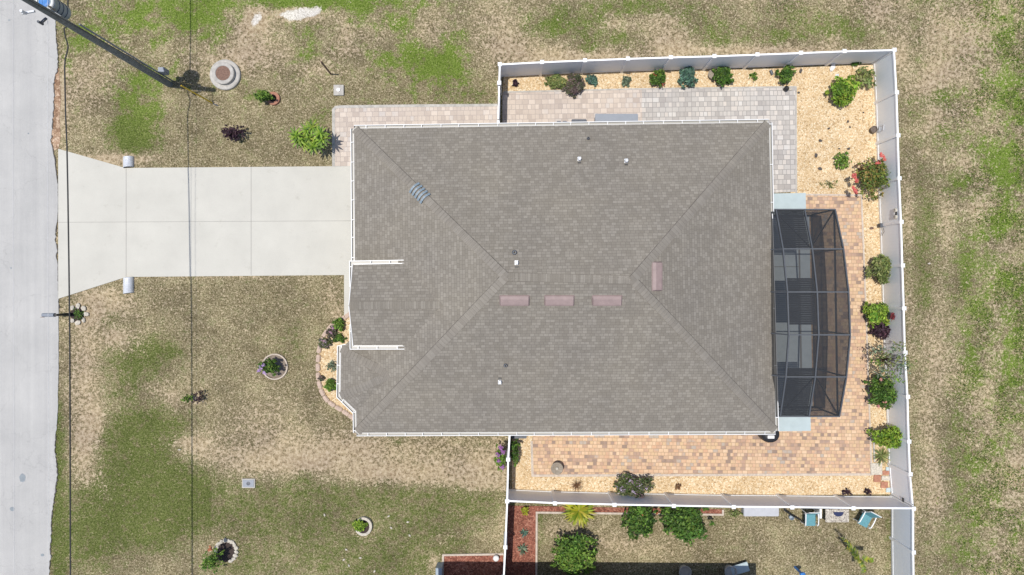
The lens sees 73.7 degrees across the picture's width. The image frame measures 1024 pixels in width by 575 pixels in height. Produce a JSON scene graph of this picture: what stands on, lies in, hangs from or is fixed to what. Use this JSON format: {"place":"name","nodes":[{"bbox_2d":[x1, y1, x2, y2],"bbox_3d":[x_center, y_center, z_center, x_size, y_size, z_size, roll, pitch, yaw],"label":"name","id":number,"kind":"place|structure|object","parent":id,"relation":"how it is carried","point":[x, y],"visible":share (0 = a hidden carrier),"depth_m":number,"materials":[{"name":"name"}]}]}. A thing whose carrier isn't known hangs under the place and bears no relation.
{"place":"outdoors","nodes":[
{"label":"outdoors","id":0,"kind":"place"},
{"bbox_2d":[0,0,58,574],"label":"road","id":1,"kind":"structure","parent":0,"point":[26,103],"depth_m":32.47,"materials":[{"name":"asphalt"}]},
{"bbox_2d":[8,19,43,555],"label":"road patches","id":2,"kind":"object","parent":1,"relation":"on","point":[22,477],"visible":1,"depth_m":32.47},
{"bbox_2d":[58,149,350,314],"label":"driveway","id":3,"kind":"structure","parent":0,"point":[122,223],"depth_m":32.45,"materials":[{"name":"concrete"}]},
{"bbox_2d":[58,221,248,222],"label":"driveway joints","id":4,"kind":"object","parent":3,"relation":"on","point":[209,221],"visible":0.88,"depth_m":32.45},
{"bbox_2d":[332,104,497,166],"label":"side paving","id":5,"kind":"structure","parent":0,"point":[347,120],"depth_m":32.45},
{"bbox_2d":[49,0,1023,574],"bbox_3d":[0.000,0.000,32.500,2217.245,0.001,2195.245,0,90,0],"label":"ground","id":6,"kind":"structure","parent":0,"point":[315,462],"depth_m":32.50,"materials":[{"name":"plant"}]},
{"bbox_2d":[49,28,59,569],"bbox_3d":[-21.752,0.549,32.481,0.470,0.038,25.747,0,90,0],"label":"road edge rubble","id":7,"kind":"object","parent":6,"relation":"on","point":[58,301],"visible":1,"depth_m":32.47,"materials":[{"name":"gravel"}]},
{"bbox_2d":[51,68,60,149],"bbox_3d":[-21.709,-8.486,32.498,0.457,0.020,3.961,0,90,0],"label":"dirt strip","id":8,"kind":"object","parent":6,"relation":"on","point":[55,139],"visible":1,"depth_m":32.49,"materials":[{"name":"soil"}]},
{"bbox_2d":[70,307,83,320],"bbox_3d":[-20.695,1.259,32.490,0.665,0.020,0.664,0,90,0],"label":"mailbox bed","id":9,"kind":"object","parent":6,"relation":"on","point":[72,315],"visible":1,"depth_m":32.48,"materials":[{"name":"plant"}]},
{"bbox_2d":[41,313,71,316],"bbox_3d":[-21.273,1.277,31.898,0.720,1.205,0.195,0,90,0],"label":"mailbox","id":10,"kind":"object","parent":9,"relation":"on","point":[51,314],"visible":1,"depth_m":31.34,"materials":[{"name":"black plastic"}]},
{"bbox_2d":[73,308,83,319],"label":"shrub","id":11,"kind":"object","parent":9,"relation":"on","point":[77,313],"visible":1,"depth_m":32.30,"materials":[{"name":"green plant"}]},
{"bbox_2d":[19,0,172,87],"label":"utility pole","id":12,"kind":"object","parent":6,"relation":"on","point":[59,8],"visible":0.93,"depth_m":25.93,"materials":[{"name":"paint"}]},
{"bbox_2d":[13,0,13,360],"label":"overhead wire","id":13,"kind":"object","parent":12,"relation":"attached to","point":[13,226],"visible":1,"depth_m":23.26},
{"bbox_2d":[63,26,70,574],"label":"overhead wire","id":14,"kind":"object","parent":12,"relation":"attached to","point":[69,301],"visible":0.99,"depth_m":25.56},
{"bbox_2d":[29,0,218,105],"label":"guy wire","id":15,"kind":"object","parent":12,"relation":"attached to","point":[138,61],"visible":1,"depth_m":28.32,"materials":[{"name":"grey metal"}]},
{"bbox_2d":[123,277,133,293],"bbox_3d":[-18.220,-0.107,32.450,0.494,0.489,0.810,0,90,0],"label":"culvert pipe","id":16,"kind":"object","parent":6,"relation":"on","point":[128,284],"visible":1,"depth_m":32.26,"materials":[{"name":"metal"}]},
{"bbox_2d":[123,156,133,167],"bbox_3d":[-18.220,-5.957,32.450,0.494,0.489,0.560,0,90,0],"label":"culvert pipe","id":17,"kind":"object","parent":6,"relation":"on","point":[128,160],"visible":1,"depth_m":32.26,"materials":[{"name":"metal"}]},
{"bbox_2d":[180,394,192,402],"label":"shrub","id":18,"kind":"object","parent":6,"relation":"on","point":[186,398],"visible":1,"depth_m":32.11,"materials":[{"name":"green plant"}]},
{"bbox_2d":[192,390,203,405],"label":"shrub","id":19,"kind":"object","parent":6,"relation":"on","point":[199,398],"visible":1,"depth_m":32.08,"materials":[{"name":"purple plant"}]},
{"bbox_2d":[210,59,240,89],"bbox_3d":[-13.620,-10.100,32.320,1.440,0.360,1.440,0,90,0],"label":"well cover","id":20,"kind":"object","parent":6,"relation":"on","point":[225,74],"visible":1,"depth_m":32.16,"materials":[{"name":"concrete"}]},
{"bbox_2d":[217,542,234,561],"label":"rose bed soil","id":21,"kind":"structure","parent":6,"relation":"on","point":[228,552],"depth_m":32.47,"materials":[{"name":"soil"}]},
{"bbox_2d":[199,545,224,573],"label":"shrub","id":22,"kind":"object","parent":21,"relation":"on","point":[212,558],"visible":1,"depth_m":31.51,"materials":[{"name":"green plant"}]},
{"bbox_2d":[221,124,245,141],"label":"shrub","id":23,"kind":"object","parent":6,"relation":"on","point":[231,133],"visible":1,"depth_m":32.00,"materials":[{"name":"purple plant"}]},
{"bbox_2d":[242,478,254,487],"bbox_3d":[-12.523,9.308,32.455,0.620,0.110,0.440,0,90,0],"label":"meter box","id":24,"kind":"object","parent":6,"relation":"on","point":[248,482],"visible":1,"depth_m":32.41,"materials":[{"name":"grey plastic"}]},
{"bbox_2d":[253,89,274,102],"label":"shrub","id":25,"kind":"object","parent":6,"relation":"on","point":[261,96],"visible":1,"depth_m":31.74,"materials":[{"name":"green plant"}]},
{"bbox_2d":[267,92,279,105],"bbox_3d":[-11.334,-8.973,32.430,0.628,0.140,0.628,0,90,0],"label":"ring edging","id":26,"kind":"object","parent":6,"relation":"on","point":[276,102],"visible":0.82,"depth_m":32.36,"materials":[{"name":"ceramic"}]},
{"bbox_2d":[262,353,287,379],"bbox_3d":[-11.273,3.763,32.450,1.248,0.100,1.248,0,90,0],"label":"ring edging","id":27,"kind":"object","parent":6,"relation":"on","point":[283,375],"visible":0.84,"depth_m":32.40,"materials":[{"name":"concrete"}]},
{"bbox_2d":[265,355,285,377],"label":"ring bed soil","id":28,"kind":"structure","parent":6,"relation":"on","point":[281,362],"depth_m":32.48,"materials":[{"name":"soil"}]},
{"bbox_2d":[257,357,280,376],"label":"shrub","id":29,"kind":"object","parent":28,"relation":"on","point":[266,366],"visible":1,"depth_m":31.73,"materials":[{"name":"green plant"}]},
{"bbox_2d":[287,119,330,154],"bbox_3d":[-9.220,-6.844,31.652,1.923,1.740,1.602,-20,90,0],"label":"plumeria","id":30,"kind":"object","parent":6,"relation":"on","point":[305,139],"visible":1,"depth_m":31.18,"materials":[{"name":"green plant"}]},
{"bbox_2d":[319,317,352,414],"bbox_3d":[-8.028,3.809,32.483,2.346,0.030,4.905,0,90,0],"label":"front gravel bed","id":31,"kind":"object","parent":6,"relation":"on","point":[329,354],"visible":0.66,"depth_m":32.47,"materials":[{"name":"gravel"}]},
{"bbox_2d":[318,338,331,348],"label":"shrub","id":32,"kind":"object","parent":31,"relation":"on","point":[324,343],"visible":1,"depth_m":32.20,"materials":[{"name":"green plant"}]},
{"bbox_2d":[323,378,336,391],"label":"shrub","id":33,"kind":"object","parent":31,"relation":"on","point":[330,383],"visible":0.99,"depth_m":32.16,"materials":[{"name":"green plant"}]},
{"bbox_2d":[325,359,336,371],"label":"shrub","id":34,"kind":"object","parent":31,"relation":"on","point":[330,365],"visible":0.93,"depth_m":32.23,"materials":[{"name":"green plant"}]},
{"bbox_2d":[325,325,337,338],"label":"shrub","id":35,"kind":"object","parent":31,"relation":"on","point":[332,332],"visible":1,"depth_m":32.16,"materials":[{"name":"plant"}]},
{"bbox_2d":[331,317,343,331],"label":"shrub","id":36,"kind":"object","parent":31,"relation":"on","point":[338,323],"visible":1,"depth_m":32.12,"materials":[{"name":"green plant"}]},
{"bbox_2d":[332,333,346,343],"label":"shrub","id":37,"kind":"object","parent":31,"relation":"on","point":[339,337],"visible":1,"depth_m":32.26,"materials":[{"name":"green plant"}]},
{"bbox_2d":[334,85,343,95],"bbox_3d":[-8.227,-9.369,32.425,0.480,0.210,0.500,0,90,0],"label":"cleanout pad","id":38,"kind":"object","parent":6,"relation":"on","point":[338,90],"visible":1,"depth_m":32.37,"materials":[{"name":"concrete"}]},
{"bbox_2d":[359,520,368,532],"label":"planter soil","id":39,"kind":"structure","parent":6,"relation":"on","point":[366,529],"depth_m":32.38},
{"bbox_2d":[352,519,367,531],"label":"shrub","id":40,"kind":"object","parent":39,"relation":"on","point":[358,525],"visible":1,"depth_m":32.10,"materials":[{"name":"green plant"}]},
{"bbox_2d":[356,516,372,535],"bbox_3d":[-7.038,11.319,32.400,0.821,0.200,0.882,0,90,0],"label":"ring edging","id":41,"kind":"object","parent":6,"relation":"on","point":[368,519],"visible":0.86,"depth_m":32.30,"materials":[{"name":"concrete"}]},
{"bbox_2d":[436,562,442,574],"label":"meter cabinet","id":42,"kind":"object","parent":6,"relation":"on","point":[439,568],"visible":1,"depth_m":31.88,"materials":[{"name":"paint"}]},
{"bbox_2d":[442,553,503,574],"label":"front bed edge","id":43,"kind":"object","parent":6,"relation":"on","point":[472,554],"visible":1,"depth_m":32.43,"materials":[{"name":"concrete"}]},
{"bbox_2d":[444,555,502,574],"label":"front mulch bed","id":44,"kind":"object","parent":6,"relation":"on","point":[471,565],"visible":0.78,"depth_m":32.48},
{"bbox_2d":[497,66,501,95],"bbox_3d":[-0.576,-9.545,31.558,0.175,1.885,0.874,0,90,0],"label":"fence","id":45,"kind":"object","parent":6,"relation":"on","point":[499,81],"visible":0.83,"depth_m":30.70,"materials":[{"name":"white plastic"}]},
{"bbox_2d":[497,85,500,120],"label":"gate","id":46,"kind":"structure","parent":45,"relation":"attached to","point":[499,94],"depth_m":30.70,"materials":[{"name":"plastic"}]},
{"bbox_2d":[494,443,505,471],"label":"shrub","id":47,"kind":"object","parent":6,"relation":"on","point":[500,456],"visible":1,"depth_m":31.26,"materials":[{"name":"green plant"}]},
{"bbox_2d":[502,436,509,574],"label":"fence","id":48,"kind":"object","parent":6,"relation":"on","point":[505,531],"visible":0.77,"depth_m":30.70,"materials":[{"name":"white plastic"}]},
{"bbox_2d":[535,512,537,574],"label":"mulch edge","id":49,"kind":"object","parent":6,"relation":"on","point":[536,542],"visible":1,"depth_m":32.43,"materials":[{"name":"concrete"}]},
{"bbox_2d":[550,531,598,574],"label":"shrub","id":50,"kind":"object","parent":6,"relation":"on","point":[573,554],"visible":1,"depth_m":31.35,"materials":[{"name":"green plant"}]},
{"bbox_2d":[506,505,721,574],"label":"mulch bed","id":51,"kind":"object","parent":6,"relation":"on","point":[518,521],"visible":0.73,"depth_m":32.48,"materials":[{"name":"wood"}]},
{"bbox_2d":[518,543,527,554],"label":"spiky plant","id":52,"kind":"object","parent":51,"relation":"on","point":[522,548],"visible":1,"depth_m":32.35,"materials":[{"name":"green plant"}]},
{"bbox_2d":[562,504,596,526],"bbox_3d":[3.161,10.571,32.209,1.760,0.522,1.666,0,90,0],"label":"palm","id":53,"kind":"object","parent":51,"relation":"on","point":[577,512],"visible":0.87,"depth_m":32.24,"materials":[{"name":"green plant"}]},
{"bbox_2d":[536,509,723,515],"bbox_3d":[5.607,10.704,32.465,8.924,0.069,0.286,0,90,0],"label":"mulch edge","id":54,"kind":"object","parent":6,"relation":"on","point":[621,513],"visible":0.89,"depth_m":32.43,"materials":[{"name":"concrete"}]},
{"bbox_2d":[620,506,658,540],"bbox_3d":[5.935,10.838,31.781,1.778,1.389,1.957,0,90,0],"label":"shrub","id":55,"kind":"object","parent":6,"relation":"on","point":[640,520],"visible":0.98,"depth_m":31.45,"materials":[{"name":"green plant"}]},
{"bbox_2d":[504,86,796,192],"bbox_3d":[6.585,-7.041,32.472,13.944,0.056,5.075,0,90,0],"label":"bed edge","id":56,"kind":"object","parent":6,"relation":"on","point":[795,87],"visible":0.91,"depth_m":32.44,"materials":[{"name":"concrete"}]},
{"bbox_2d":[659,506,714,545],"bbox_3d":[8.116,10.914,31.720,2.652,1.514,2.133,0,90,0],"label":"shrub","id":57,"kind":"object","parent":6,"relation":"on","point":[683,522],"visible":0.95,"depth_m":31.41,"materials":[{"name":"green plant"}]},
{"bbox_2d":[503,64,890,494],"bbox_3d":[8.821,-0.366,32.483,18.555,0.030,20.506,0,90,0],"label":"gravel bed","id":58,"kind":"object","parent":6,"relation":"on","point":[819,112],"visible":0.66,"depth_m":32.47,"materials":[{"name":"gravel"}]},
{"bbox_2d":[510,439,520,466],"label":"shrub","id":59,"kind":"object","parent":58,"relation":"on","point":[514,449],"visible":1,"depth_m":31.57,"materials":[{"name":"green plant"}]},
{"bbox_2d":[544,73,567,88],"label":"shrub","id":60,"kind":"object","parent":58,"relation":"on","point":[557,80],"visible":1,"depth_m":32.14,"materials":[{"name":"green plant"}]},
{"bbox_2d":[561,73,585,98],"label":"shrub","id":61,"kind":"object","parent":58,"relation":"on","point":[575,84],"visible":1,"depth_m":32.02,"materials":[{"name":"brown plant"}]},
{"bbox_2d":[570,480,580,491],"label":"grass tuft","id":62,"kind":"object","parent":58,"relation":"on","point":[577,486],"visible":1,"depth_m":32.29,"materials":[{"name":"brown plant"}]},
{"bbox_2d":[585,75,597,86],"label":"shrub","id":63,"kind":"object","parent":58,"relation":"on","point":[591,79],"visible":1,"depth_m":32.23,"materials":[{"name":"green plant"}]},
{"bbox_2d":[622,76,631,87],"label":"shrub","id":64,"kind":"object","parent":58,"relation":"on","point":[626,80],"visible":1,"depth_m":32.25,"materials":[{"name":"green plant"}]},
{"bbox_2d":[612,473,655,497],"bbox_3d":[5.716,9.319,31.983,2.040,0.991,1.299,0,90,0],"label":"shrub","id":65,"kind":"object","parent":58,"relation":"on","point":[634,487],"visible":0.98,"depth_m":31.80,"materials":[{"name":"green plant"}]},
{"bbox_2d":[649,68,665,87],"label":"shrub","id":66,"kind":"object","parent":58,"relation":"on","point":[658,77],"visible":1,"depth_m":32.02,"materials":[{"name":"green plant"}]},
{"bbox_2d":[677,66,698,88],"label":"shrub","id":67,"kind":"object","parent":58,"relation":"on","point":[687,74],"visible":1,"depth_m":32.03,"materials":[{"name":"green plant"}]},
{"bbox_2d":[711,66,733,86],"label":"shrub","id":68,"kind":"object","parent":58,"relation":"on","point":[722,75],"visible":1,"depth_m":31.97,"materials":[{"name":"green plant"}]},
{"bbox_2d":[775,64,796,83],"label":"shrub","id":69,"kind":"object","parent":58,"relation":"on","point":[787,72],"visible":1,"depth_m":32.02,"materials":[{"name":"green plant"}]},
{"bbox_2d":[825,74,861,106],"bbox_3d":[15.556,-9.328,31.968,1.388,1.017,1.640,31,90,0],"label":"shrub","id":70,"kind":"object","parent":58,"relation":"on","point":[842,89],"visible":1,"depth_m":31.82,"materials":[{"name":"green plant"}]},
{"bbox_2d":[834,151,852,169],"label":"shrub","id":71,"kind":"object","parent":58,"relation":"on","point":[843,160],"visible":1,"depth_m":32.19,"materials":[{"name":"green plant"}]},
{"bbox_2d":[854,66,876,88],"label":"shrub","id":72,"kind":"object","parent":58,"relation":"on","point":[866,78],"visible":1,"depth_m":32.06,"materials":[{"name":"green plant"}]},
{"bbox_2d":[851,152,890,199],"bbox_3d":[16.641,-5.160,31.813,2.178,1.328,2.193,0,90,0],"label":"shrub","id":73,"kind":"object","parent":58,"relation":"on","point":[876,172],"visible":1,"depth_m":31.50,"materials":[{"name":"green plant"}]},
{"bbox_2d":[869,126,877,132],"bbox_3d":[17.073,-7.462,32.320,0.336,0.300,0.336,0,90,0],"label":"pot","id":74,"kind":"object","parent":58,"relation":"on","point":[873,129],"visible":1,"depth_m":32.22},
{"bbox_2d":[870,463,881,474],"bbox_3d":[17.309,8.617,32.440,0.580,0.060,0.580,0,90,0],"label":"stepping stone","id":75,"kind":"object","parent":58,"relation":"on","point":[875,468],"visible":1,"depth_m":32.41,"materials":[{"name":"stone"}]},
{"bbox_2d":[863,301,889,328],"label":"shrub","id":76,"kind":"object","parent":58,"relation":"on","point":[877,313],"visible":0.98,"depth_m":31.70,"materials":[{"name":"green plant"}]},
{"bbox_2d":[873,475,880,481],"bbox_3d":[17.355,9.072,32.440,0.340,0.060,0.340,4,90,0],"label":"stepping stone","id":77,"kind":"object","parent":58,"relation":"on","point":[876,478],"visible":1,"depth_m":32.41,"materials":[{"name":"ceramic"}]},
{"bbox_2d":[865,253,891,284],"bbox_3d":[17.224,-0.925,31.913,1.228,1.126,1.451,25,90,0],"label":"shrub","id":78,"kind":"object","parent":58,"relation":"on","point":[881,268],"visible":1,"depth_m":31.66,"materials":[{"name":"green plant"}]},
{"bbox_2d":[868,322,890,339],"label":"shrub","id":79,"kind":"object","parent":58,"relation":"on","point":[881,329],"visible":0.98,"depth_m":31.95,"materials":[{"name":"purple plant"}]},
{"bbox_2d":[864,374,897,409],"bbox_3d":[17.343,4.879,31.826,1.709,1.300,1.771,0,90,0],"label":"shrub","id":80,"kind":"object","parent":58,"relation":"on","point":[883,394],"visible":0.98,"depth_m":31.55,"materials":[{"name":"green plant"}]},
{"bbox_2d":[872,445,890,465],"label":"spiky plant","id":81,"kind":"object","parent":58,"relation":"on","point":[882,455],"visible":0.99,"depth_m":32.31,"materials":[{"name":"green plant"}]},
{"bbox_2d":[880,481,887,487],"bbox_3d":[17.689,9.376,32.440,0.351,0.060,0.312,0,90,0],"label":"stepping stone","id":82,"kind":"object","parent":58,"relation":"on","point":[883,484],"visible":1,"depth_m":32.41,"materials":[{"name":"ceramic"}]},
{"bbox_2d":[866,424,911,448],"bbox_3d":[17.620,6.890,31.768,1.999,1.415,1.197,0,90,0],"label":"shrub","id":83,"kind":"object","parent":58,"relation":"on","point":[891,435],"visible":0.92,"depth_m":31.47,"materials":[{"name":"green plant"}]},
{"bbox_2d":[863,340,916,384],"bbox_3d":[16.973,3.365,31.094,1.543,2.842,2.055,0,90,0],"label":"sapling","id":84,"kind":"object","parent":58,"relation":"on","point":[883,359],"visible":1,"depth_m":30.40,"materials":[{"name":"green plant"}]},
{"bbox_2d":[873,52,912,475],"bbox_3d":[17.549,-1.074,31.558,0.224,1.885,19.122,-2,90,0],"label":"fence","id":85,"kind":"object","parent":58,"relation":"on","point":[887,144],"visible":0.86,"depth_m":31.34,"materials":[{"name":"white plastic"}]},
{"bbox_2d":[888,466,913,505],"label":"gate","id":86,"kind":"structure","parent":85,"relation":"attached to","point":[901,485],"depth_m":31.48,"materials":[{"name":"plastic"}]},
{"bbox_2d":[498,48,896,78],"bbox_3d":[8.317,-10.376,31.558,17.922,1.885,0.224,-2,90,0],"label":"fence","id":87,"kind":"object","parent":6,"relation":"on","point":[715,61],"visible":0.97,"depth_m":31.43,"materials":[{"name":"white plastic"}]},
{"bbox_2d":[505,487,915,510],"bbox_3d":[8.914,9.802,31.558,18.443,1.885,0.252,1,90,0],"label":"fence","id":88,"kind":"object","parent":6,"relation":"on","point":[735,501],"visible":0.98,"depth_m":31.44,"materials":[{"name":"white plastic"}]},
{"bbox_2d":[724,565,736,574],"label":"round planter","id":89,"kind":"object","parent":6,"relation":"on","point":[727,569],"visible":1,"depth_m":32.20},
{"bbox_2d":[729,510,742,517],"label":"shrub","id":90,"kind":"object","parent":6,"relation":"on","point":[734,513],"visible":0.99,"depth_m":32.31,"materials":[{"name":"green plant"}]},
{"bbox_2d":[730,561,749,574],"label":"lounger","id":91,"kind":"object","parent":6,"relation":"on","point":[742,567],"visible":1,"depth_m":32.17,"materials":[{"name":"grey plastic"}]},
{"bbox_2d":[741,508,778,515],"bbox_3d":[11.685,10.425,32.218,1.650,0.485,0.600,0,90,0],"label":"bench box","id":92,"kind":"object","parent":6,"relation":"on","point":[760,511],"visible":0.56,"depth_m":31.98,"materials":[{"name":"grey plastic"}]},
{"bbox_2d":[774,193,810,430],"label":"lanai slab","id":93,"kind":"structure","parent":6,"relation":"on","point":[789,200],"depth_m":32.44,"materials":[{"name":"concrete"}]},
{"bbox_2d":[800,508,821,525],"bbox_3d":[14.015,10.795,32.001,0.650,1.001,0.820,0,90,0],"label":"sling chair","id":94,"kind":"object","parent":6,"relation":"on","point":[809,518],"visible":0.99,"depth_m":32.08,"materials":[{"name":"fabric"}]},
{"bbox_2d":[814,508,821,518],"bbox_3d":[14.430,10.575,32.200,0.100,0.600,0.450,0,90,0],"label":"white board","id":95,"kind":"object","parent":6,"relation":"on","point":[819,510],"visible":0.63,"depth_m":31.92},
{"bbox_2d":[822,508,848,521],"bbox_3d":[15.240,10.695,32.237,1.100,0.525,0.620,0,90,0],"label":"mosaic table","id":96,"kind":"object","parent":6,"relation":"on","point":[830,516],"visible":0.82,"depth_m":31.98,"materials":[{"name":"white stone"}]},
{"bbox_2d":[841,537,873,573],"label":"young palm","id":97,"kind":"object","parent":6,"relation":"on","point":[855,552],"visible":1,"depth_m":31.05,"materials":[{"name":"green plant"}]},
{"bbox_2d":[852,509,881,528],"bbox_3d":[16.642,10.827,32.001,0.650,1.001,0.820,28,90,0],"label":"sling chair","id":98,"kind":"object","parent":6,"relation":"on","point":[865,518],"visible":0.98,"depth_m":32.08,"materials":[{"name":"fabric"}]},
{"bbox_2d":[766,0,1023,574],"bbox_3d":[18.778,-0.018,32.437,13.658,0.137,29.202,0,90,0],"label":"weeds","id":99,"kind":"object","parent":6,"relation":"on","point":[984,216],"visible":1,"depth_m":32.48,"materials":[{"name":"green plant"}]},
{"bbox_2d":[889,509,915,574],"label":"fence","id":100,"kind":"object","parent":6,"relation":"on","point":[901,538],"visible":1,"depth_m":31.52,"materials":[{"name":"white plastic"}]},
{"bbox_2d":[336,119,778,435],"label":"house","id":101,"kind":"structure","parent":0,"point":[562,278],"depth_m":28.85,"materials":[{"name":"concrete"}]},
{"bbox_2d":[502,88,795,192],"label":"paving","id":102,"kind":"structure","parent":0,"point":[775,107],"depth_m":32.46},
{"bbox_2d":[594,114,637,120],"bbox_3d":[4.874,-7.707,32.117,1.998,0.685,0.775,0,90,0],"label":"deck box","id":103,"kind":"object","parent":102,"relation":"on","point":[616,117],"visible":0.4,"depth_m":31.77,"materials":[{"name":"plastic"}]},
{"bbox_2d":[679,565,691,574],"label":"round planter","id":104,"kind":"object","parent":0,"point":[684,570],"visible":1,"depth_m":32.20,"materials":[{"name":"concrete"}]},
{"bbox_2d":[532,195,869,473],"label":"patio paving","id":105,"kind":"structure","parent":0,"point":[841,444],"depth_m":32.45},
{"bbox_2d":[551,462,562,474],"bbox_3d":[2.110,8.485,32.205,0.580,0.500,0.580,0,90,0],"label":"fire bowl","id":106,"kind":"object","parent":105,"relation":"on","point":[556,468],"visible":1,"depth_m":32.02,"materials":[{"name":"beige stone"}]},
{"bbox_2d":[530,441,871,476],"bbox_3d":[9.000,8.145,32.469,16.253,0.063,1.704,0,90,0],"label":"patio edge","id":107,"kind":"object","parent":105,"relation":"on","point":[617,475],"visible":1,"depth_m":32.44,"materials":[{"name":"concrete"}]},
{"bbox_2d":[758,431,778,442],"bbox_3d":[12.000,6.795,31.965,0.880,0.970,0.874,0,90,0],"label":"rain barrel","id":108,"kind":"object","parent":105,"relation":"on","point":[769,438],"visible":0.42,"depth_m":31.59,"materials":[{"name":"black plastic"}]},
{"bbox_2d":[806,194,871,462],"bbox_3d":[16.775,1.931,32.469,2.650,0.062,13.741,-13,90,0],"label":"patio edge","id":109,"kind":"object","parent":105,"relation":"on","point":[860,195],"visible":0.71,"depth_m":32.44,"materials":[{"name":"concrete"}]},
{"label":"lanai floor","id":110,"kind":"structure","parent":0,"visible":0},
{"bbox_2d":[770,209,850,416],"bbox_3d":[12.834,1.110,30.640,3.142,3.600,9.160,0,90,0],"label":"screen enclosure","id":111,"kind":"object","parent":110,"relation":"on","point":[810,319],"visible":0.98,"depth_m":29.27,"materials":[{"name":"grey metal"}]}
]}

